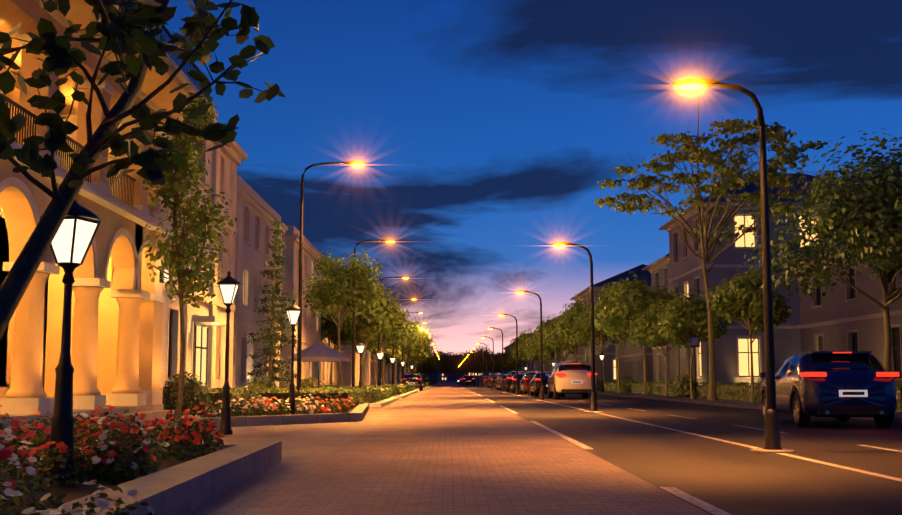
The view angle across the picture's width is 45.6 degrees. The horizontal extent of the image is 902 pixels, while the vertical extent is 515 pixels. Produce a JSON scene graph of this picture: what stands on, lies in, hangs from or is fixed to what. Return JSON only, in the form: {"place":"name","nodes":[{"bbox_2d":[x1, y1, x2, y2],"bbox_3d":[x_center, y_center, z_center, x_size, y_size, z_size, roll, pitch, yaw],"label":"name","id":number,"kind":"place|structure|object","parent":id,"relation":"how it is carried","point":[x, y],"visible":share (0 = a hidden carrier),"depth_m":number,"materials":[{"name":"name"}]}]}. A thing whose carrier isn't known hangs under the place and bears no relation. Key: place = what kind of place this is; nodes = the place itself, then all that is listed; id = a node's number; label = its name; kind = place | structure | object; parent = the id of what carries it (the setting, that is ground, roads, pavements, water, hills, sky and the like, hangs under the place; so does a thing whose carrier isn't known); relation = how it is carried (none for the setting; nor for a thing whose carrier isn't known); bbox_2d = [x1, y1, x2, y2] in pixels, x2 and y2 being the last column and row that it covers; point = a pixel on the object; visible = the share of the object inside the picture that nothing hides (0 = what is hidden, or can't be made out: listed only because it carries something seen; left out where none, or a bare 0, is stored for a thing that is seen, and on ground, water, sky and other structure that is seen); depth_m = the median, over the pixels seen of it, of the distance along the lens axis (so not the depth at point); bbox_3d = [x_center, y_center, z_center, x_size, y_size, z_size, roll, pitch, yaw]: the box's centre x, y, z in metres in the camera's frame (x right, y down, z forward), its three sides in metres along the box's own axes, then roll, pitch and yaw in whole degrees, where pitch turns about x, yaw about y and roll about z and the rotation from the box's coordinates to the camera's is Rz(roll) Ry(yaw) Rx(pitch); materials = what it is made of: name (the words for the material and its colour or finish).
{"place":"outdoors","nodes":[
{"label":"outdoors","id":0,"kind":"place"},
{"bbox_2d":[232,175,287,387],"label":"building","id":1,"kind":"structure","parent":0,"point":[256,214],"depth_m":49.04,"materials":[{"name":"white paint"}]},
{"bbox_2d":[136,381,444,514],"bbox_3d":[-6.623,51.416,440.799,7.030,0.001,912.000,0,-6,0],"label":"sidewalk","id":2,"kind":"structure","parent":0,"point":[305,446],"depth_m":20.45,"materials":[{"name":"grey concrete"}]},
{"bbox_2d":[0,480,154,514],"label":"flower bed","id":3,"kind":"object","parent":2,"relation":"on","point":[101,503],"visible":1,"depth_m":5.28,"materials":[{"name":"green plant"}]},
{"bbox_2d":[0,0,284,337],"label":"tree","id":4,"kind":"object","parent":3,"relation":"on","point":[122,31],"visible":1,"depth_m":6.42,"materials":[{"name":"green plant"}]},
{"bbox_2d":[0,0,217,441],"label":"arcade building","id":5,"kind":"structure","parent":2,"relation":"on","point":[118,299],"depth_m":26.32,"materials":[{"name":"paint"}]},
{"bbox_2d":[159,269,167,282],"bbox_3d":[-8.213,0.526,30.768,0.230,0.400,0.200,0,-6,0],"label":"window","id":6,"kind":"structure","parent":5,"relation":"attached to","point":[160,277],"depth_m":30.68,"materials":[{"name":"white glass"}]},
{"bbox_2d":[0,401,281,514],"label":"flower bed","id":7,"kind":"object","parent":2,"relation":"on","point":[179,470],"visible":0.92,"depth_m":10.46,"materials":[{"name":"red plant"}]},
{"bbox_2d":[57,115,247,399],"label":"building","id":8,"kind":"structure","parent":2,"relation":"on","point":[205,334],"depth_m":38.42,"materials":[{"name":"white paint"}]},
{"bbox_2d":[156,395,368,428],"bbox_3d":[-4.794,4.787,34.620,4.450,0.704,18.700,0,-6,0],"label":"flower bed","id":9,"kind":"object","parent":2,"relation":"on","point":[261,411],"visible":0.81,"depth_m":30.36,"materials":[{"name":"red plant"}]},
{"bbox_2d":[140,92,236,417],"bbox_3d":[-6.663,-0.115,27.174,2.542,8.371,1.969,0,-6,0],"label":"young tree","id":10,"kind":"object","parent":9,"relation":"in","point":[176,259],"visible":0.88,"depth_m":27.18,"materials":[{"name":"green plant"}]},
{"bbox_2d":[246,219,297,386],"bbox_3d":[-7.281,2.346,44.900,2.518,7.885,2.899,5,-8,-40],"label":"conifer tree","id":11,"kind":"object","parent":2,"relation":"on","point":[270,352],"visible":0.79,"depth_m":44.68,"materials":[{"name":"green plant"}]},
{"bbox_2d":[287,342,349,387],"bbox_3d":[-6.161,5.409,49.995,2.775,2.950,2.775,0,-6,0],"label":"umbrella","id":12,"kind":"object","parent":2,"relation":"on","point":[318,352],"visible":0.77,"depth_m":49.29,"materials":[{"name":"white fabric"}]},
{"bbox_2d":[355,341,381,374],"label":"tree","id":13,"kind":"object","parent":2,"relation":"on","point":[369,347],"visible":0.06,"depth_m":101.32,"materials":[{"name":"green plant"}]},
{"bbox_2d":[370,344,384,384],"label":"tree","id":14,"kind":"object","parent":2,"relation":"on","point":[376,363],"depth_m":114.10,"materials":[{"name":"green plant"}]},
{"bbox_2d":[371,347,401,383],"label":"tree","id":15,"kind":"object","parent":2,"relation":"on","point":[388,352],"visible":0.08,"depth_m":126.90,"materials":[{"name":"green plant"}]},
{"bbox_2d":[382,353,403,383],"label":"tree","id":16,"kind":"object","parent":2,"relation":"on","point":[388,359],"visible":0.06,"depth_m":139.83,"materials":[{"name":"green plant"}]},
{"bbox_2d":[385,352,407,367],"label":"tree","id":17,"kind":"object","parent":2,"relation":"on","point":[406,357],"visible":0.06,"depth_m":152.42,"materials":[{"name":"green plant"}]},
{"bbox_2d":[385,318,420,383],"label":"tree","id":18,"kind":"object","parent":2,"relation":"on","point":[414,336],"visible":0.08,"depth_m":113.24,"materials":[{"name":"green plant"}]},
{"bbox_2d":[397,360,410,382],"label":"tree","id":19,"kind":"object","parent":2,"relation":"on","point":[406,361],"visible":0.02,"depth_m":178.83,"materials":[{"name":"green plant"}]},
{"bbox_2d":[401,374,424,390],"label":"silver car","id":20,"kind":"object","parent":2,"relation":"on","point":[416,380],"visible":0.83,"depth_m":115.35,"materials":[{"name":"grey paint"}]},
{"bbox_2d":[433,361,441,380],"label":"tree","id":21,"kind":"object","parent":2,"relation":"on","point":[440,367],"visible":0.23,"depth_m":387.29,"materials":[{"name":"green plant"}]},
{"bbox_2d":[432,347,450,380],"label":"tree","id":22,"kind":"object","parent":2,"relation":"on","point":[440,353],"visible":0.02,"depth_m":516.20,"materials":[{"name":"green plant"}]},
{"bbox_2d":[435,355,455,382],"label":"tree","id":23,"kind":"object","parent":2,"relation":"on","point":[447,365],"visible":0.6,"depth_m":449.33,"materials":[{"name":"green plant"}]},
{"bbox_2d":[279,225,321,386],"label":"building","id":24,"kind":"structure","parent":0,"point":[311,330],"depth_m":63.32,"materials":[{"name":"white paint"}]},
{"bbox_2d":[320,271,344,386],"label":"building","id":25,"kind":"structure","parent":0,"point":[325,367],"depth_m":84.26,"materials":[{"name":"beige paint"}]},
{"bbox_2d":[344,344,370,386],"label":"building","id":26,"kind":"structure","parent":0,"point":[348,368],"depth_m":103.55,"materials":[{"name":"white paint"}]},
{"bbox_2d":[370,351,387,384],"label":"building","id":27,"kind":"structure","parent":0,"point":[372,367],"depth_m":129.30,"materials":[{"name":"grey paint"}]},
{"bbox_2d":[388,363,401,383],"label":"building","id":28,"kind":"structure","parent":0,"point":[390,374],"depth_m":169.48,"materials":[{"name":"white paint"}]},
{"bbox_2d":[449,350,469,376],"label":"tree","id":29,"kind":"object","parent":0,"point":[457,360],"visible":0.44,"depth_m":463.50,"materials":[{"name":"green plant"}]},
{"bbox_2d":[436,370,504,380],"bbox_3d":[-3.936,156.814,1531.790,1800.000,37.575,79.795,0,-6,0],"label":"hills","id":30,"kind":"structure","parent":0,"point":[459,375],"depth_m":1506.34,"materials":[{"name":"blue"}]},
{"bbox_2d":[234,381,709,514],"bbox_3d":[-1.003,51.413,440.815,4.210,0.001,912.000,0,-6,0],"label":"promenade pavement","id":31,"kind":"structure","parent":0,"point":[448,448],"depth_m":13.35,"materials":[{"name":"brown brick"}]},
{"bbox_2d":[439,371,454,381],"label":"tree","id":32,"kind":"object","parent":31,"relation":"on","point":[446,372],"visible":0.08,"depth_m":555.12,"materials":[{"name":"green plant"}]},
{"bbox_2d":[439,350,458,381],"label":"tree","id":33,"kind":"object","parent":31,"relation":"on","point":[447,356],"visible":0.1,"depth_m":496.73,"materials":[{"name":"green plant"}]},
{"bbox_2d":[503,343,521,373],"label":"house","id":34,"kind":"structure","parent":0,"point":[506,348],"depth_m":277.93,"materials":[{"name":"beige paint"}]},
{"bbox_2d":[146,0,901,355],"label":"sky","id":35,"kind":"structure","parent":0,"point":[485,132],"materials":[{"name":"blue"}]},
{"bbox_2d":[521,331,539,371],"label":"house","id":36,"kind":"structure","parent":0,"point":[537,365],"depth_m":198.26,"materials":[{"name":"white paint"}]},
{"bbox_2d":[537,315,559,371],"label":"house","id":37,"kind":"structure","parent":0,"point":[546,367],"depth_m":163.76,"materials":[{"name":"grey paint"}]},
{"bbox_2d":[555,310,576,362],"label":"house","id":38,"kind":"structure","parent":0,"point":[570,358],"depth_m":141.83,"materials":[{"name":"beige paint"}]},
{"bbox_2d":[570,264,651,381],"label":"house","id":39,"kind":"structure","parent":0,"point":[609,359],"depth_m":112.50,"materials":[{"name":"grey paint"}]},
{"bbox_2d":[615,334,652,381],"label":"house","id":40,"kind":"structure","parent":0,"point":[631,362],"depth_m":96.63,"materials":[{"name":"beige paint"}]},
{"bbox_2d":[642,254,671,382],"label":"house","id":41,"kind":"structure","parent":0,"point":[659,269],"depth_m":85.91,"materials":[{"name":"grey paint"}]},
{"bbox_2d":[452,381,901,514],"bbox_3d":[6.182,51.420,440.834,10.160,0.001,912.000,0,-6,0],"label":"road","id":42,"kind":"structure","parent":0,"point":[732,479],"depth_m":17.88,"materials":[{"name":"grey asphalt"}]},
{"bbox_2d":[40,78,782,480],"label":"lamp posts","id":43,"kind":"object","parent":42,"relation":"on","point":[62,420],"visible":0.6,"depth_m":18.17,"materials":[{"name":"black metal"}]},
{"bbox_2d":[52,219,603,369],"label":"lantern glass","id":44,"kind":"object","parent":43,"relation":"on","point":[62,242],"visible":0.65,"depth_m":10.31,"materials":[{"name":"white glass"}]},
{"bbox_2d":[352,84,703,360],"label":"street light lamps","id":45,"kind":"object","parent":43,"relation":"attached to","point":[690,86],"visible":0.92,"depth_m":18.44,"materials":[{"name":"glass"}]},
{"bbox_2d":[461,375,475,385],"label":"car","id":46,"kind":"object","parent":42,"relation":"on","point":[468,379],"visible":1,"depth_m":200.75,"materials":[{"name":"black paint"}]},
{"bbox_2d":[489,375,497,388],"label":"queue car","id":47,"kind":"object","parent":42,"relation":"on","point":[491,381],"visible":0.33,"depth_m":140.64,"materials":[{"name":"black paint"}]},
{"bbox_2d":[487,374,500,387],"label":"queue car","id":48,"kind":"object","parent":42,"relation":"on","point":[490,376],"visible":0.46,"depth_m":152.57,"materials":[{"name":"grey paint"}]},
{"bbox_2d":[494,374,507,389],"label":"queue car","id":49,"kind":"object","parent":42,"relation":"on","point":[496,382],"visible":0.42,"depth_m":128.66,"materials":[{"name":"grey paint"}]},
{"bbox_2d":[496,375,519,390],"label":"queue car","id":50,"kind":"object","parent":42,"relation":"on","point":[500,384],"visible":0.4,"depth_m":118.35,"materials":[{"name":"grey paint"}]},
{"bbox_2d":[504,371,526,391],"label":"queue car","id":51,"kind":"object","parent":42,"relation":"on","point":[510,375],"visible":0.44,"depth_m":106.00,"materials":[{"name":"black paint"}]},
{"bbox_2d":[508,373,524,392],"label":"queue car","id":52,"kind":"object","parent":42,"relation":"on","point":[513,384],"visible":0.35,"depth_m":96.04,"materials":[{"name":"grey paint"}]},
{"bbox_2d":[518,372,547,394],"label":"queue car","id":53,"kind":"object","parent":42,"relation":"on","point":[524,384],"visible":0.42,"depth_m":85.35,"materials":[{"name":"red paint"}]},
{"bbox_2d":[528,372,565,396],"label":"queue car","id":54,"kind":"object","parent":42,"relation":"on","point":[534,385],"visible":0.56,"depth_m":75.69,"materials":[{"name":"black paint"}]},
{"bbox_2d":[545,362,597,398],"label":"white suv","id":55,"kind":"object","parent":42,"relation":"on","point":[570,378],"visible":0.83,"depth_m":65.02,"materials":[{"name":"white paint"}]},
{"bbox_2d":[564,406,663,418],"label":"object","id":56,"kind":"object","parent":42,"relation":"on","point":[578,417],"visible":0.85,"depth_m":33.73,"materials":[{"name":"paint"}]},
{"bbox_2d":[476,386,795,452],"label":"lamp pads","id":57,"kind":"object","parent":42,"relation":"on","point":[758,450],"visible":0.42,"depth_m":17.56,"materials":[{"name":"grey concrete"}]},
{"bbox_2d":[453,382,901,514],"bbox_3d":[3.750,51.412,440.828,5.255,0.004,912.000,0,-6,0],"label":"road markings","id":58,"kind":"object","parent":42,"relation":"on","point":[710,508],"visible":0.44,"depth_m":16.43,"materials":[{"name":"paint"}]},
{"bbox_2d":[760,350,898,426],"bbox_3d":[10.045,3.519,29.098,2.782,1.952,5.691,0,-7,4],"label":"blue hatchback car","id":59,"kind":"object","parent":42,"relation":"on","point":[841,386],"visible":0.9,"depth_m":26.61,"materials":[{"name":"blue paint"}]},
{"bbox_2d":[475,381,901,422],"bbox_3d":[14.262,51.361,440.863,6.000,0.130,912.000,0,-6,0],"label":"sidewalk","id":60,"kind":"structure","parent":0,"point":[758,406],"depth_m":55.45,"materials":[{"name":"concrete"}]},
{"bbox_2d":[474,356,485,368],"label":"tree","id":61,"kind":"object","parent":60,"relation":"on","point":[478,363],"visible":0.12,"depth_m":410.04,"materials":[{"name":"green plant"}]},
{"bbox_2d":[488,353,503,373],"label":"tree","id":62,"kind":"object","parent":60,"relation":"on","point":[490,362],"visible":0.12,"depth_m":285.10,"materials":[{"name":"green plant"}]},
{"bbox_2d":[492,352,504,367],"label":"tree","id":63,"kind":"object","parent":60,"relation":"on","point":[495,358],"visible":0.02,"depth_m":275.19,"materials":[{"name":"green plant"}]},
{"bbox_2d":[495,351,507,372],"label":"tree","id":64,"kind":"object","parent":60,"relation":"on","point":[497,363],"visible":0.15,"depth_m":253.84,"materials":[{"name":"green plant"}]},
{"bbox_2d":[499,353,513,370],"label":"tree","id":65,"kind":"object","parent":60,"relation":"on","point":[504,356],"visible":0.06,"depth_m":233.10,"materials":[{"name":"green plant"}]},
{"bbox_2d":[499,363,515,371],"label":"tree","id":66,"kind":"object","parent":60,"relation":"on","point":[509,369],"visible":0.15,"depth_m":243.22,"materials":[{"name":"green plant"}]},
{"bbox_2d":[503,356,524,370],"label":"tree","id":67,"kind":"object","parent":60,"relation":"on","point":[506,364],"visible":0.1,"depth_m":222.59,"materials":[{"name":"green plant"}]},
{"bbox_2d":[506,355,527,370],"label":"tree","id":68,"kind":"object","parent":60,"relation":"on","point":[514,362],"visible":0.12,"depth_m":210.90,"materials":[{"name":"green plant"}]},
{"bbox_2d":[506,342,529,370],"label":"tree","id":69,"kind":"object","parent":60,"relation":"on","point":[511,357],"visible":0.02,"depth_m":201.88,"materials":[{"name":"green plant"}]},
{"bbox_2d":[509,330,529,371],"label":"tree","id":70,"kind":"object","parent":60,"relation":"on","point":[513,345],"visible":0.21,"depth_m":191.38,"materials":[{"name":"green plant"}]},
{"bbox_2d":[514,328,536,371],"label":"tree","id":71,"kind":"object","parent":60,"relation":"on","point":[521,349],"visible":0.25,"depth_m":169.58,"materials":[{"name":"green plant"}]},
{"bbox_2d":[512,341,539,370],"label":"tree","id":72,"kind":"object","parent":60,"relation":"on","point":[521,358],"visible":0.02,"depth_m":180.53,"materials":[{"name":"green plant"}]},
{"bbox_2d":[524,337,554,371],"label":"tree","id":73,"kind":"object","parent":60,"relation":"on","point":[534,354],"visible":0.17,"depth_m":160.03,"materials":[{"name":"green plant"}]},
{"bbox_2d":[525,316,560,371],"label":"tree","id":74,"kind":"object","parent":60,"relation":"on","point":[532,338],"visible":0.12,"depth_m":149.09,"materials":[{"name":"green plant"}]},
{"bbox_2d":[534,310,568,363],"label":"tree","id":75,"kind":"object","parent":60,"relation":"on","point":[544,326],"visible":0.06,"depth_m":139.30,"materials":[{"name":"green plant"}]},
{"bbox_2d":[534,323,576,362],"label":"tree","id":76,"kind":"object","parent":60,"relation":"on","point":[547,348],"visible":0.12,"depth_m":128.25,"materials":[{"name":"green plant"}]},
{"bbox_2d":[545,317,587,361],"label":"tree","id":77,"kind":"object","parent":60,"relation":"on","point":[555,337],"visible":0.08,"depth_m":117.91,"materials":[{"name":"green plant"}]},
{"bbox_2d":[554,294,589,362],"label":"tree","id":78,"kind":"object","parent":60,"relation":"on","point":[565,325],"visible":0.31,"depth_m":107.91,"materials":[{"name":"green plant"}]},
{"bbox_2d":[570,299,632,391],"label":"tree","id":79,"kind":"object","parent":60,"relation":"on","point":[581,335],"visible":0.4,"depth_m":97.41,"materials":[{"name":"green plant"}]},
{"bbox_2d":[588,278,634,392],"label":"tree","id":80,"kind":"object","parent":60,"relation":"on","point":[605,297],"visible":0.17,"depth_m":87.02,"materials":[{"name":"green plant"}]},
{"bbox_2d":[597,271,677,394],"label":"tree","id":81,"kind":"object","parent":60,"relation":"on","point":[634,299],"visible":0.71,"depth_m":75.95,"materials":[{"name":"green plant"}]},
{"bbox_2d":[626,300,688,395],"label":"tree","id":82,"kind":"object","parent":60,"relation":"on","point":[646,328],"visible":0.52,"depth_m":69.76,"materials":[{"name":"green plant"}]},
{"bbox_2d":[689,335,699,399],"bbox_3d":[13.217,5.945,58.124,0.560,3.475,0.100,0,-6,0],"label":"sign post","id":83,"kind":"object","parent":60,"relation":"on","point":[694,341],"visible":1,"depth_m":58.22,"materials":[{"name":"grey metal"}]},
{"bbox_2d":[657,289,732,397],"bbox_3d":[14.171,5.003,62.713,3.973,6.400,4.644,0,-6,0],"label":"tree","id":84,"kind":"object","parent":60,"relation":"on","point":[687,318],"visible":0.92,"depth_m":62.21,"materials":[{"name":"green plant"}]},
{"bbox_2d":[595,97,836,399],"bbox_3d":[14.546,-0.764,57.018,12.971,16.568,11.604,6,-9,-42],"label":"sparse tree","id":85,"kind":"object","parent":60,"relation":"on","point":[723,171],"visible":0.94,"depth_m":55.86,"materials":[{"name":"green plant"}]},
{"bbox_2d":[704,258,792,402],"bbox_3d":[14.120,3.379,50.520,3.894,6.865,3.961,-4,-8,31],"label":"tree","id":86,"kind":"object","parent":60,"relation":"on","point":[742,296],"visible":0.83,"depth_m":49.85,"materials":[{"name":"green plant"}]},
{"bbox_2d":[744,130,901,371],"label":"dense tree","id":87,"kind":"object","parent":60,"relation":"on","point":[866,218],"visible":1,"depth_m":37.45,"materials":[{"name":"green plant"}]},
{"bbox_2d":[659,173,846,384],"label":"house","id":88,"kind":"structure","parent":0,"point":[732,357],"depth_m":70.36,"materials":[{"name":"grey paint"}]},
{"bbox_2d":[783,243,901,384],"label":"house","id":89,"kind":"structure","parent":0,"point":[844,317],"depth_m":54.28,"materials":[{"name":"beige paint"}]},
{"label":"ground","id":90,"kind":"structure","parent":0,"visible":0},
{"bbox_2d":[302,248,384,388],"bbox_3d":[-5.584,3.357,54.690,4.384,7.788,3.932,0,-6,0],"label":"lit tree","id":91,"kind":"object","parent":90,"relation":"on","point":[350,286],"visible":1,"depth_m":54.56,"materials":[{"name":"green plant"}]},
{"bbox_2d":[320,300,374,384],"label":"tree","id":92,"kind":"object","parent":90,"relation":"on","point":[329,329],"visible":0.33,"depth_m":75.17,"materials":[{"name":"green plant"}]},
{"bbox_2d":[332,278,401,386],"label":"tree","id":93,"kind":"object","parent":90,"relation":"on","point":[382,316],"visible":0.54,"depth_m":69.79,"materials":[{"name":"green plant"}]},
{"bbox_2d":[361,302,412,384],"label":"tree","id":94,"kind":"object","parent":90,"relation":"on","point":[401,331],"visible":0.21,"depth_m":91.65,"materials":[{"name":"green plant"}]},
{"bbox_2d":[400,322,428,374],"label":"tree","id":95,"kind":"object","parent":90,"relation":"on","point":[415,346],"visible":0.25,"depth_m":135.74,"materials":[{"name":"green plant"}]},
{"bbox_2d":[406,320,435,373],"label":"tree","id":96,"kind":"object","parent":90,"relation":"on","point":[428,346],"visible":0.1,"depth_m":147.00,"materials":[{"name":"green plant"}]},
{"bbox_2d":[416,371,501,381],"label":"buildings","id":97,"kind":"structure","parent":90,"relation":"on","point":[475,375],"depth_m":773.15,"materials":[{"name":"grey paint"}]},
{"bbox_2d":[462,346,492,381],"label":"tree","id":98,"kind":"object","parent":90,"relation":"on","point":[478,355],"visible":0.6,"depth_m":445.02,"materials":[{"name":"green plant"}]},
{"bbox_2d":[161,371,901,415],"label":"hedges","id":99,"kind":"object","parent":90,"relation":"on","point":[195,393],"visible":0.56,"depth_m":47.37,"materials":[{"name":"green plant"}]},
{"bbox_2d":[408,316,421,373],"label":"tree","id":100,"kind":"object","parent":99,"relation":"on","point":[421,328],"depth_m":158.75,"materials":[{"name":"green plant"}]},
{"bbox_2d":[406,350,427,373],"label":"tree","id":101,"kind":"object","parent":99,"relation":"on","point":[416,358],"visible":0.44,"depth_m":167.88,"materials":[{"name":"green plant"}]},
{"bbox_2d":[419,348,432,362],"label":"tree","id":102,"kind":"object","parent":99,"relation":"on","point":[423,361],"visible":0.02,"depth_m":201.57,"materials":[{"name":"green plant"}]},
{"bbox_2d":[419,358,432,368],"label":"tree","id":103,"kind":"object","parent":99,"relation":"on","point":[428,362],"visible":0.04,"depth_m":212.89,"materials":[{"name":"green plant"}]}
]}

